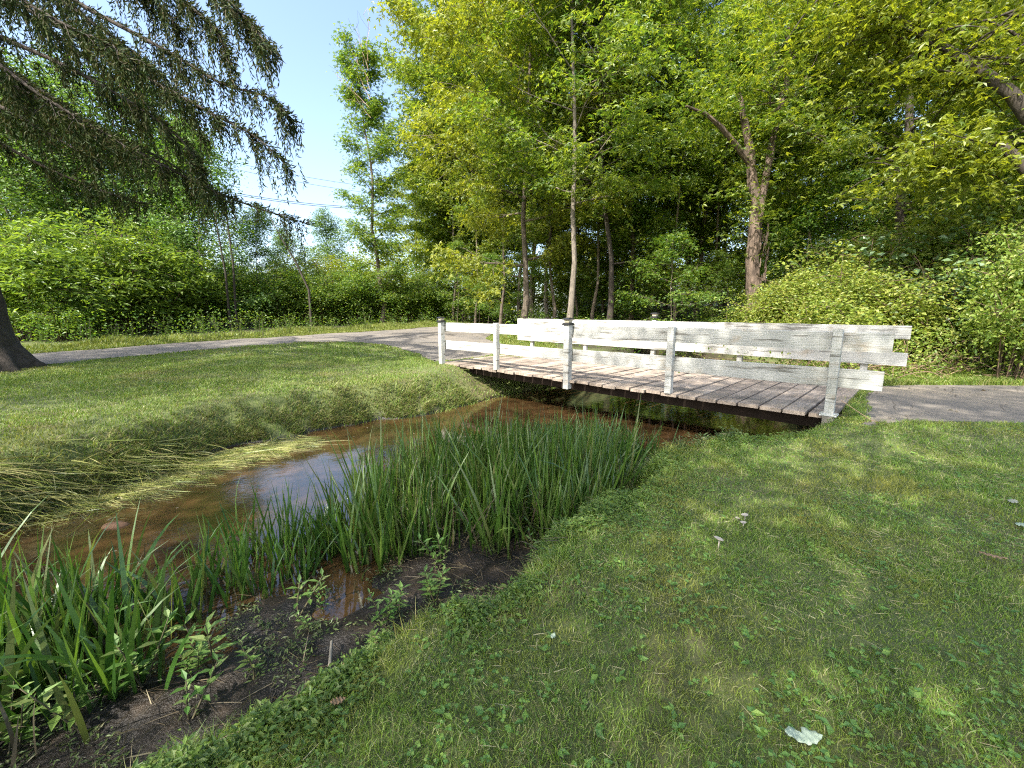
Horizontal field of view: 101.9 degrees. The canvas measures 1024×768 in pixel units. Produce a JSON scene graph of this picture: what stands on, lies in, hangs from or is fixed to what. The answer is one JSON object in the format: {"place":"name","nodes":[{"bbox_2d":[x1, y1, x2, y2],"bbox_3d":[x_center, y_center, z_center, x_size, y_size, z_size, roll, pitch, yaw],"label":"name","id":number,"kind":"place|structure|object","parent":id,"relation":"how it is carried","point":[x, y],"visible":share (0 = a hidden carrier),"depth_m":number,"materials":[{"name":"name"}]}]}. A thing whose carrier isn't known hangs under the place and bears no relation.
{"place":"outdoors","nodes":[
{"label":"outdoors","id":0,"kind":"place"},
{"bbox_2d":[32,327,492,363],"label":"road","id":1,"kind":"structure","parent":0,"point":[425,339],"depth_m":15.63,"materials":[{"name":"asphalt"}]},
{"bbox_2d":[22,320,558,353],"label":"verge grass","id":2,"kind":"structure","parent":0,"point":[105,341],"depth_m":16.97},
{"bbox_2d":[0,388,811,716],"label":"water","id":3,"kind":"structure","parent":0,"point":[348,592],"depth_m":4.16,"materials":[{"name":"liquid"}]},
{"bbox_2d":[0,538,215,767],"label":"dead reeds","id":4,"kind":"object","parent":3,"relation":"in","point":[14,741],"visible":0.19,"depth_m":1.72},
{"bbox_2d":[0,497,230,744],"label":"reeds","id":5,"kind":"object","parent":3,"relation":"in","point":[35,640],"visible":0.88,"depth_m":2.07,"materials":[{"name":"plant"}]},
{"bbox_2d":[0,427,347,541],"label":"sedge","id":6,"kind":"object","parent":3,"relation":"on","point":[193,467],"visible":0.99,"depth_m":4.46,"materials":[{"name":"plant"}]},
{"bbox_2d":[160,472,369,607],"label":"reeds","id":7,"kind":"object","parent":3,"relation":"in","point":[243,552],"visible":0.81,"depth_m":3.02,"materials":[{"name":"plant"}]},
{"bbox_2d":[272,390,662,580],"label":"reeds","id":8,"kind":"object","parent":3,"relation":"in","point":[380,511],"visible":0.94,"depth_m":3.58,"materials":[{"name":"plant"}]},
{"bbox_2d":[321,425,634,576],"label":"dead reeds","id":9,"kind":"object","parent":3,"relation":"in","point":[534,511],"visible":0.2,"depth_m":3.43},
{"bbox_2d":[465,406,678,466],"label":"reeds","id":10,"kind":"object","parent":3,"relation":"in","point":[626,438],"visible":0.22,"depth_m":5.62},
{"bbox_2d":[0,0,934,316],"label":"sky","id":11,"kind":"structure","parent":0,"point":[304,28],"materials":[{"name":"blue"}]},
{"bbox_2d":[0,295,1023,767],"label":"ground","id":12,"kind":"structure","parent":0,"point":[232,689],"depth_m":1.99,"materials":[{"name":"plant"}]},
{"bbox_2d":[0,663,40,755],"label":"weed","id":13,"kind":"object","parent":12,"relation":"on","point":[25,715],"visible":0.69,"depth_m":1.77,"materials":[{"name":"green plant"}]},
{"bbox_2d":[7,658,97,730],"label":"weed","id":14,"kind":"object","parent":12,"relation":"on","point":[56,710],"visible":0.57,"depth_m":1.78,"materials":[{"name":"green plant"}]},
{"bbox_2d":[0,47,106,264],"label":"young tree","id":15,"kind":"object","parent":12,"relation":"on","point":[4,208],"visible":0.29,"depth_m":20.74,"materials":[{"name":"green plant"}]},
{"bbox_2d":[0,96,119,249],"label":"young tree","id":16,"kind":"object","parent":12,"relation":"on","point":[27,190],"visible":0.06,"depth_m":22.74,"materials":[{"name":"green plant"}]},
{"bbox_2d":[8,269,117,341],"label":"leafy bush","id":17,"kind":"object","parent":12,"relation":"on","point":[60,311],"visible":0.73,"depth_m":16.35,"materials":[{"name":"green plant"}]},
{"bbox_2d":[0,210,128,340],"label":"sumac shrub","id":18,"kind":"object","parent":12,"relation":"on","point":[19,260],"visible":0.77,"depth_m":16.24,"materials":[{"name":"green plant"}]},
{"bbox_2d":[24,214,118,332],"bbox_3d":[-21.822,-5.453,21.129,6.478,5.792,7.828,-4,10,-24],"label":"sumac shrub","id":19,"kind":"object","parent":12,"relation":"on","point":[63,231],"visible":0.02,"depth_m":20.16,"materials":[{"name":"green plant"}]},
{"bbox_2d":[0,40,172,271],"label":"young tree","id":20,"kind":"object","parent":12,"relation":"on","point":[34,75],"visible":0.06,"depth_m":22.61,"materials":[{"name":"green plant"}]},
{"bbox_2d":[0,60,225,327],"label":"young tree","id":21,"kind":"object","parent":12,"relation":"on","point":[102,118],"visible":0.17,"depth_m":22.23,"materials":[{"name":"green plant"}]},
{"bbox_2d":[42,123,217,323],"bbox_3d":[-22.454,-9.401,25.776,8.256,12.185,8.125,-4,10,-22],"label":"young tree","id":22,"kind":"object","parent":12,"relation":"on","point":[85,206],"visible":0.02,"depth_m":24.32,"materials":[{"name":"green plant"}]},
{"bbox_2d":[35,205,239,333],"bbox_3d":[-18.344,-5.529,20.259,7.067,6.318,8.540,6,10,32],"label":"sumac shrub","id":23,"kind":"object","parent":12,"relation":"on","point":[130,270],"visible":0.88,"depth_m":19.45,"materials":[{"name":"green plant"}]},
{"bbox_2d":[99,607,179,693],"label":"weed","id":24,"kind":"object","parent":12,"relation":"on","point":[134,661],"visible":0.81,"depth_m":2.00,"materials":[{"name":"green plant"}]},
{"bbox_2d":[0,0,314,371],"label":"spruce tree","id":25,"kind":"object","parent":12,"relation":"on","point":[128,65],"visible":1,"depth_m":8.01,"materials":[{"name":"green plant"}]},
{"bbox_2d":[95,116,283,327],"bbox_3d":[-17.640,-8.749,23.115,8.125,11.867,8.256,-8,12,-43],"label":"young tree","id":26,"kind":"object","parent":12,"relation":"on","point":[218,171],"visible":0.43,"depth_m":22.92,"materials":[{"name":"green plant"}]},
{"bbox_2d":[170,652,227,718],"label":"weed","id":27,"kind":"object","parent":12,"relation":"on","point":[199,689],"visible":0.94,"depth_m":1.90,"materials":[{"name":"green plant"}]},
{"bbox_2d":[158,234,243,327],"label":"sumac shrub","id":28,"kind":"object","parent":12,"relation":"on","point":[198,308],"visible":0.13,"depth_m":23.88,"materials":[{"name":"green plant"}]},
{"bbox_2d":[169,608,235,673],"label":"weed","id":29,"kind":"object","parent":12,"relation":"on","point":[199,638],"visible":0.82,"depth_m":2.07,"materials":[{"name":"green plant"}]},
{"bbox_2d":[9,300,460,343],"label":"undergrowth","id":30,"kind":"object","parent":12,"relation":"on","point":[179,327],"visible":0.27,"depth_m":20.13,"materials":[{"name":"green plant"}]},
{"bbox_2d":[195,244,293,326],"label":"leafy bush","id":31,"kind":"object","parent":12,"relation":"on","point":[232,294],"visible":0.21,"depth_m":24.85,"materials":[{"name":"green plant"}]},
{"bbox_2d":[0,369,490,526],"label":"bank grass","id":32,"kind":"structure","parent":12,"relation":"on","point":[286,419],"depth_m":6.03,"materials":[{"name":"plant"}]},
{"bbox_2d":[206,203,287,323],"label":"young tree","id":33,"kind":"object","parent":12,"relation":"on","point":[266,220],"visible":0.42,"depth_m":29.89,"materials":[{"name":"green plant"}]},
{"bbox_2d":[213,247,307,325],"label":"leafy bush","id":34,"kind":"object","parent":12,"relation":"on","point":[268,293],"visible":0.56,"depth_m":25.93,"materials":[{"name":"green plant"}]},
{"bbox_2d":[0,337,554,529],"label":"lawn grass","id":35,"kind":"structure","parent":12,"relation":"on","point":[112,373],"depth_m":8.12,"materials":[{"name":"plant"}]},
{"bbox_2d":[250,227,311,314],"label":"young tree","id":36,"kind":"object","parent":12,"relation":"on","point":[279,243],"visible":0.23,"depth_m":35.46,"materials":[{"name":"green plant"}]},
{"bbox_2d":[260,243,358,325],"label":"leafy bush","id":37,"kind":"object","parent":12,"relation":"on","point":[327,294],"visible":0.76,"depth_m":26.53,"materials":[{"name":"green plant"}]},
{"bbox_2d":[0,461,652,767],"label":"mud weeds","id":38,"kind":"object","parent":12,"relation":"on","point":[49,733],"visible":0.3,"depth_m":2.23,"materials":[{"name":"green plant"}]},
{"bbox_2d":[301,205,360,322],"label":"young tree","id":39,"kind":"object","parent":12,"relation":"on","point":[322,220],"visible":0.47,"depth_m":35.48,"materials":[{"name":"green plant"}]},
{"bbox_2d":[289,251,413,324],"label":"leafy bush","id":40,"kind":"object","parent":12,"relation":"on","point":[358,301],"visible":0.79,"depth_m":27.80,"materials":[{"name":"green plant"}]},
{"bbox_2d":[12,437,714,767],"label":"dead stalks","id":41,"kind":"object","parent":12,"relation":"on","point":[302,581],"visible":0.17,"depth_m":2.15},
{"bbox_2d":[326,8,418,324],"bbox_3d":[-9.123,-13.702,27.403,5.738,20.068,6.200,0,9,0],"label":"ash tree","id":42,"kind":"object","parent":12,"relation":"on","point":[374,111],"visible":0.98,"depth_m":27.14,"materials":[{"name":"green plant"}]},
{"bbox_2d":[362,257,440,323],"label":"leafy bush","id":43,"kind":"object","parent":12,"relation":"on","point":[421,292],"visible":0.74,"depth_m":29.54,"materials":[{"name":"green plant"}]},
{"bbox_2d":[350,157,452,317],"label":"maple tree","id":44,"kind":"object","parent":12,"relation":"on","point":[409,239],"visible":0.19,"depth_m":43.69,"materials":[{"name":"green plant"}]},
{"bbox_2d":[402,270,470,321],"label":"leafy bush","id":45,"kind":"object","parent":12,"relation":"on","point":[444,300],"visible":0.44,"depth_m":32.24,"materials":[{"name":"green plant"}]},
{"bbox_2d":[371,49,515,321],"bbox_3d":[-4.814,-15.323,34.069,12.171,21.106,10.661,3,9,21],"label":"maple tree","id":46,"kind":"object","parent":12,"relation":"on","point":[439,236],"visible":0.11,"depth_m":32.90,"materials":[{"name":"green plant"}]},
{"bbox_2d":[371,0,516,321],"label":"maple tree","id":47,"kind":"object","parent":12,"relation":"on","point":[417,227],"visible":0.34,"depth_m":28.14,"materials":[{"name":"green plant"}]},
{"bbox_2d":[420,65,479,320],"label":"slender tree","id":48,"kind":"object","parent":12,"relation":"on","point":[461,237],"visible":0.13,"depth_m":29.68,"materials":[{"name":"green plant"}]},
{"bbox_2d":[427,238,486,322],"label":"sapling","id":49,"kind":"object","parent":12,"relation":"on","point":[455,277],"visible":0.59,"depth_m":29.17,"materials":[{"name":"green plant"}]},
{"bbox_2d":[374,0,559,321],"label":"maple tree","id":50,"kind":"object","parent":12,"relation":"on","point":[424,255],"visible":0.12,"depth_m":30.41,"materials":[{"name":"green plant"}]},
{"bbox_2d":[370,0,574,321],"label":"maple tree","id":51,"kind":"object","parent":12,"relation":"on","point":[400,66],"visible":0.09,"depth_m":28.07,"materials":[{"name":"green plant"}]},
{"bbox_2d":[447,97,502,322],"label":"slender tree","id":52,"kind":"object","parent":12,"relation":"on","point":[487,245],"visible":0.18,"depth_m":28.18,"materials":[{"name":"green plant"}]},
{"bbox_2d":[132,414,870,767],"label":"bank weeds","id":53,"kind":"object","parent":12,"relation":"on","point":[256,722],"visible":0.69,"depth_m":1.62,"materials":[{"name":"green plant"}]},
{"bbox_2d":[465,35,538,323],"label":"slender tree","id":54,"kind":"object","parent":12,"relation":"on","point":[510,240],"visible":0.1,"depth_m":24.52,"materials":[{"name":"green plant"}]},
{"bbox_2d":[429,0,591,318],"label":"maple tree","id":55,"kind":"object","parent":12,"relation":"on","point":[483,202],"visible":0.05,"depth_m":24.41,"materials":[{"name":"green plant"}]},
{"bbox_2d":[367,0,669,323],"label":"maple tree","id":56,"kind":"object","parent":12,"relation":"on","point":[481,220],"visible":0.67,"depth_m":17.70,"materials":[{"name":"green plant"}]},
{"bbox_2d":[487,0,559,318],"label":"slender tree","id":57,"kind":"object","parent":12,"relation":"on","point":[529,255],"visible":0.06,"depth_m":23.11,"materials":[{"name":"green plant"}]},
{"bbox_2d":[505,260,557,318],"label":"sapling","id":58,"kind":"object","parent":12,"relation":"on","point":[534,271],"visible":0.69,"depth_m":21.30,"materials":[{"name":"green plant"}]},
{"bbox_2d":[506,3,601,318],"bbox_3d":[2.309,-10.703,20.330,5.044,16.832,4.805,5,10,29],"label":"slender tree","id":59,"kind":"object","parent":12,"relation":"on","point":[565,267],"visible":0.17,"depth_m":20.64,"materials":[{"name":"green plant"}]},
{"bbox_2d":[129,114,985,322],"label":"woods","id":60,"kind":"object","parent":12,"relation":"on","point":[471,318],"visible":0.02,"depth_m":45.09,"materials":[{"name":"plant"}]},
{"bbox_2d":[461,0,659,318],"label":"maple tree","id":61,"kind":"object","parent":12,"relation":"on","point":[510,211],"visible":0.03,"depth_m":23.28,"materials":[{"name":"green plant"}]},
{"bbox_2d":[437,0,705,317],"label":"maple tree","id":62,"kind":"object","parent":12,"relation":"on","point":[631,126],"visible":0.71,"depth_m":15.66,"materials":[{"name":"green plant"}]},
{"bbox_2d":[528,174,653,319],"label":"maple tree","id":63,"kind":"object","parent":12,"relation":"on","point":[540,300],"visible":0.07,"depth_m":30.45,"materials":[{"name":"green plant"}]},
{"bbox_2d":[564,250,619,319],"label":"sapling","id":64,"kind":"object","parent":12,"relation":"on","point":[591,292],"visible":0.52,"depth_m":24.15,"materials":[{"name":"green plant"}]},
{"bbox_2d":[554,0,642,319],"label":"slender tree","id":65,"kind":"object","parent":12,"relation":"on","point":[586,268],"visible":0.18,"depth_m":19.29,"materials":[{"name":"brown plant"}]},
{"bbox_2d":[181,420,1023,767],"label":"clover","id":66,"kind":"object","parent":12,"relation":"on","point":[681,724],"visible":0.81,"depth_m":1.63,"materials":[{"name":"green plant"}]},
{"bbox_2d":[491,0,713,319],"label":"maple tree","id":67,"kind":"object","parent":12,"relation":"on","point":[560,152],"visible":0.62,"depth_m":16.06,"materials":[{"name":"green plant"}]},
{"bbox_2d":[223,425,1023,767],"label":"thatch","id":68,"kind":"object","parent":12,"relation":"on","point":[645,609],"visible":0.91,"depth_m":2.16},
{"bbox_2d":[588,0,690,352],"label":"slender tree","id":69,"kind":"object","parent":12,"relation":"on","point":[627,302],"visible":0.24,"depth_m":20.21,"materials":[{"name":"green plant"}]},
{"bbox_2d":[608,0,712,320],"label":"slender tree","id":70,"kind":"object","parent":12,"relation":"on","point":[667,207],"visible":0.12,"depth_m":19.83,"materials":[{"name":"green plant"}]},
{"bbox_2d":[603,228,736,357],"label":"sapling","id":71,"kind":"object","parent":12,"relation":"on","point":[670,252],"visible":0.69,"depth_m":15.11,"materials":[{"name":"green plant"}]},
{"bbox_2d":[586,2,755,320],"bbox_3d":[8.578,-13.583,22.867,10.951,21.514,8.727,0,9,-1],"label":"maple tree","id":72,"kind":"object","parent":12,"relation":"on","point":[665,306],"visible":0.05,"depth_m":21.93,"materials":[{"name":"green plant"}]},
{"bbox_2d":[436,312,911,427],"bbox_3d":[2.229,-0.762,8.896,9.010,1.567,3.569,9,12,44],"label":"footbridge","id":73,"kind":"object","parent":12,"relation":"on","point":[810,396],"visible":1,"depth_m":7.03,"materials":[{"name":"white wood"}]},
{"bbox_2d":[632,0,739,320],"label":"slender tree","id":74,"kind":"object","parent":12,"relation":"on","point":[696,48],"visible":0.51,"depth_m":17.64,"materials":[{"name":"green plant"}]},
{"bbox_2d":[614,424,758,485],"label":"marsh weeds","id":75,"kind":"object","parent":12,"relation":"on","point":[697,440],"visible":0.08,"depth_m":4.33,"materials":[{"name":"green plant"}]},
{"bbox_2d":[415,292,982,360],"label":"undergrowth","id":76,"kind":"object","parent":12,"relation":"on","point":[579,316],"visible":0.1,"depth_m":26.56,"materials":[{"name":"green plant"}]},
{"bbox_2d":[623,0,792,321],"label":"maple tree","id":77,"kind":"object","parent":12,"relation":"on","point":[723,211],"visible":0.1,"depth_m":19.87,"materials":[{"name":"green plant"}]},
{"bbox_2d":[683,249,741,320],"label":"sapling","id":78,"kind":"object","parent":12,"relation":"on","point":[717,254],"visible":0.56,"depth_m":19.29,"materials":[{"name":"green plant"}]},
{"bbox_2d":[681,0,763,321],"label":"slender tree","id":79,"kind":"object","parent":12,"relation":"on","point":[711,230],"visible":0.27,"depth_m":19.75,"materials":[{"name":"green plant"}]},
{"bbox_2d":[700,259,746,322],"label":"sapling","id":80,"kind":"object","parent":12,"relation":"on","point":[725,272],"visible":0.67,"depth_m":17.13,"materials":[{"name":"green plant"}]},
{"bbox_2d":[675,30,823,316],"bbox_3d":[13.953,-13.533,27.238,10.994,18.776,12.645,1,9,8],"label":"maple tree","id":81,"kind":"object","parent":12,"relation":"on","point":[731,249],"visible":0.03,"depth_m":27.70,"materials":[{"name":"green plant"}]},
{"bbox_2d":[710,35,795,312],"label":"slender tree","id":82,"kind":"object","parent":12,"relation":"on","point":[739,275],"visible":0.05,"depth_m":20.32,"materials":[{"name":"green plant"}]},
{"bbox_2d":[621,0,903,320],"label":"broken tree","id":83,"kind":"object","parent":12,"relation":"on","point":[758,213],"visible":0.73,"depth_m":14.02,"materials":[{"name":"green plant"}]},
{"bbox_2d":[712,255,843,358],"bbox_3d":[8.230,-2.188,12.506,4.260,3.199,3.769,1,9,8],"label":"honeysuckle bush","id":84,"kind":"object","parent":12,"relation":"on","point":[767,311],"visible":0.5,"depth_m":11.94,"materials":[{"name":"green plant"}]},
{"bbox_2d":[740,207,843,300],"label":"sapling","id":85,"kind":"object","parent":12,"relation":"on","point":[791,250],"visible":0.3,"depth_m":16.48,"materials":[{"name":"green plant"}]},
{"bbox_2d":[739,194,852,292],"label":"sapling","id":86,"kind":"object","parent":12,"relation":"on","point":[810,218],"visible":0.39,"depth_m":15.01,"materials":[{"name":"green plant"}]},
{"bbox_2d":[761,1,883,282],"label":"slender tree","id":87,"kind":"object","parent":12,"relation":"on","point":[834,112],"visible":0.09,"depth_m":17.20,"materials":[{"name":"green plant"}]},
{"bbox_2d":[782,165,914,267],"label":"sapling","id":88,"kind":"object","parent":12,"relation":"on","point":[851,182],"visible":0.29,"depth_m":14.79,"materials":[{"name":"green plant"}]},
{"bbox_2d":[708,0,990,274],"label":"maple tree","id":89,"kind":"object","parent":12,"relation":"on","point":[850,160],"visible":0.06,"depth_m":18.19,"materials":[{"name":"green plant"}]},
{"bbox_2d":[678,313,1023,380],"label":"bush","id":90,"kind":"object","parent":12,"relation":"on","point":[927,363],"visible":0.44,"depth_m":8.57,"materials":[{"name":"green plant"}]},
{"bbox_2d":[691,0,1023,234],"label":"maple tree","id":91,"kind":"object","parent":12,"relation":"on","point":[840,152],"visible":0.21,"depth_m":13.86,"materials":[{"name":"green plant"}]},
{"bbox_2d":[820,45,905,246],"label":"slender tree","id":92,"kind":"object","parent":12,"relation":"on","point":[878,117],"visible":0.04,"depth_m":18.11,"materials":[{"name":"green plant"}]},
{"bbox_2d":[723,0,1023,374],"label":"old tree","id":93,"kind":"object","parent":12,"relation":"on","point":[968,157],"visible":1,"depth_m":8.74,"materials":[{"name":"green plant"}]},
{"bbox_2d":[774,239,972,365],"bbox_3d":[8.674,-1.792,10.051,4.484,3.368,3.968,0,9,0],"label":"honeysuckle bush","id":94,"kind":"object","parent":12,"relation":"on","point":[879,304],"visible":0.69,"depth_m":9.56,"materials":[{"name":"green plant"}]},
{"bbox_2d":[766,198,992,352],"bbox_3d":[10.686,-3.040,12.473,6.150,5.220,6.951,8,12,40],"label":"honeysuckle bush","id":95,"kind":"object","parent":12,"relation":"on","point":[864,261],"visible":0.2,"depth_m":11.73,"materials":[{"name":"green plant"}]},
{"bbox_2d":[807,228,960,347],"bbox_3d":[9.764,-2.298,11.202,3.005,3.546,3.757,5,10,31],"label":"broadleaf shrub","id":96,"kind":"object","parent":12,"relation":"on","point":[903,255],"visible":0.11,"depth_m":10.63,"materials":[{"name":"green plant"}]},
{"bbox_2d":[839,2,950,244],"bbox_3d":[16.189,-9.174,17.848,4.390,14.650,4.182,-6,11,-36],"label":"slender tree","id":97,"kind":"object","parent":12,"relation":"on","point":[919,112],"visible":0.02,"depth_m":17.46,"materials":[{"name":"green plant"}]},
{"bbox_2d":[788,360,1023,385],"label":"grass","id":98,"kind":"structure","parent":12,"relation":"on","point":[972,378],"depth_m":7.86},
{"bbox_2d":[855,216,999,362],"bbox_3d":[11.090,-2.087,10.531,4.563,3.873,5.157,6,10,32],"label":"honeysuckle bush","id":99,"kind":"object","parent":12,"relation":"on","point":[948,269],"visible":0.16,"depth_m":9.90,"materials":[{"name":"green plant"}]},
{"bbox_2d":[849,141,1023,350],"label":"honeysuckle bush","id":100,"kind":"object","parent":12,"relation":"on","point":[945,204],"visible":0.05,"depth_m":11.82,"materials":[{"name":"green plant"}]},
{"bbox_2d":[883,211,1021,363],"bbox_3d":[10.672,-2.115,9.607,3.945,3.723,3.156,1,9,7],"label":"broadleaf shrub","id":101,"kind":"object","parent":12,"relation":"on","point":[944,238],"visible":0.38,"depth_m":9.47,"materials":[{"name":"green plant"}]},
{"bbox_2d":[891,177,1023,360],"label":"honeysuckle bush","id":102,"kind":"object","parent":12,"relation":"on","point":[973,208],"visible":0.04,"depth_m":10.12,"materials":[{"name":"green plant"}]},
{"bbox_2d":[904,71,1023,264],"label":"honeysuckle bush","id":103,"kind":"object","parent":12,"relation":"on","point":[1019,208],"visible":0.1,"depth_m":10.15,"materials":[{"name":"green plant"}]},
{"bbox_2d":[929,208,1023,379],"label":"honeysuckle bush","id":104,"kind":"object","parent":12,"relation":"on","point":[1004,316],"visible":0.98,"depth_m":7.83,"materials":[{"name":"green plant"}]},
{"bbox_2d":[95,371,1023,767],"bbox_3d":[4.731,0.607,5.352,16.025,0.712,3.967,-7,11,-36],"label":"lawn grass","id":105,"kind":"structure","parent":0,"point":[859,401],"depth_m":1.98,"materials":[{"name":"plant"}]},
{"bbox_2d":[863,385,1023,424],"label":"path","id":106,"kind":"structure","parent":0,"point":[991,403],"depth_m":5.92,"materials":[{"name":"asphalt"}]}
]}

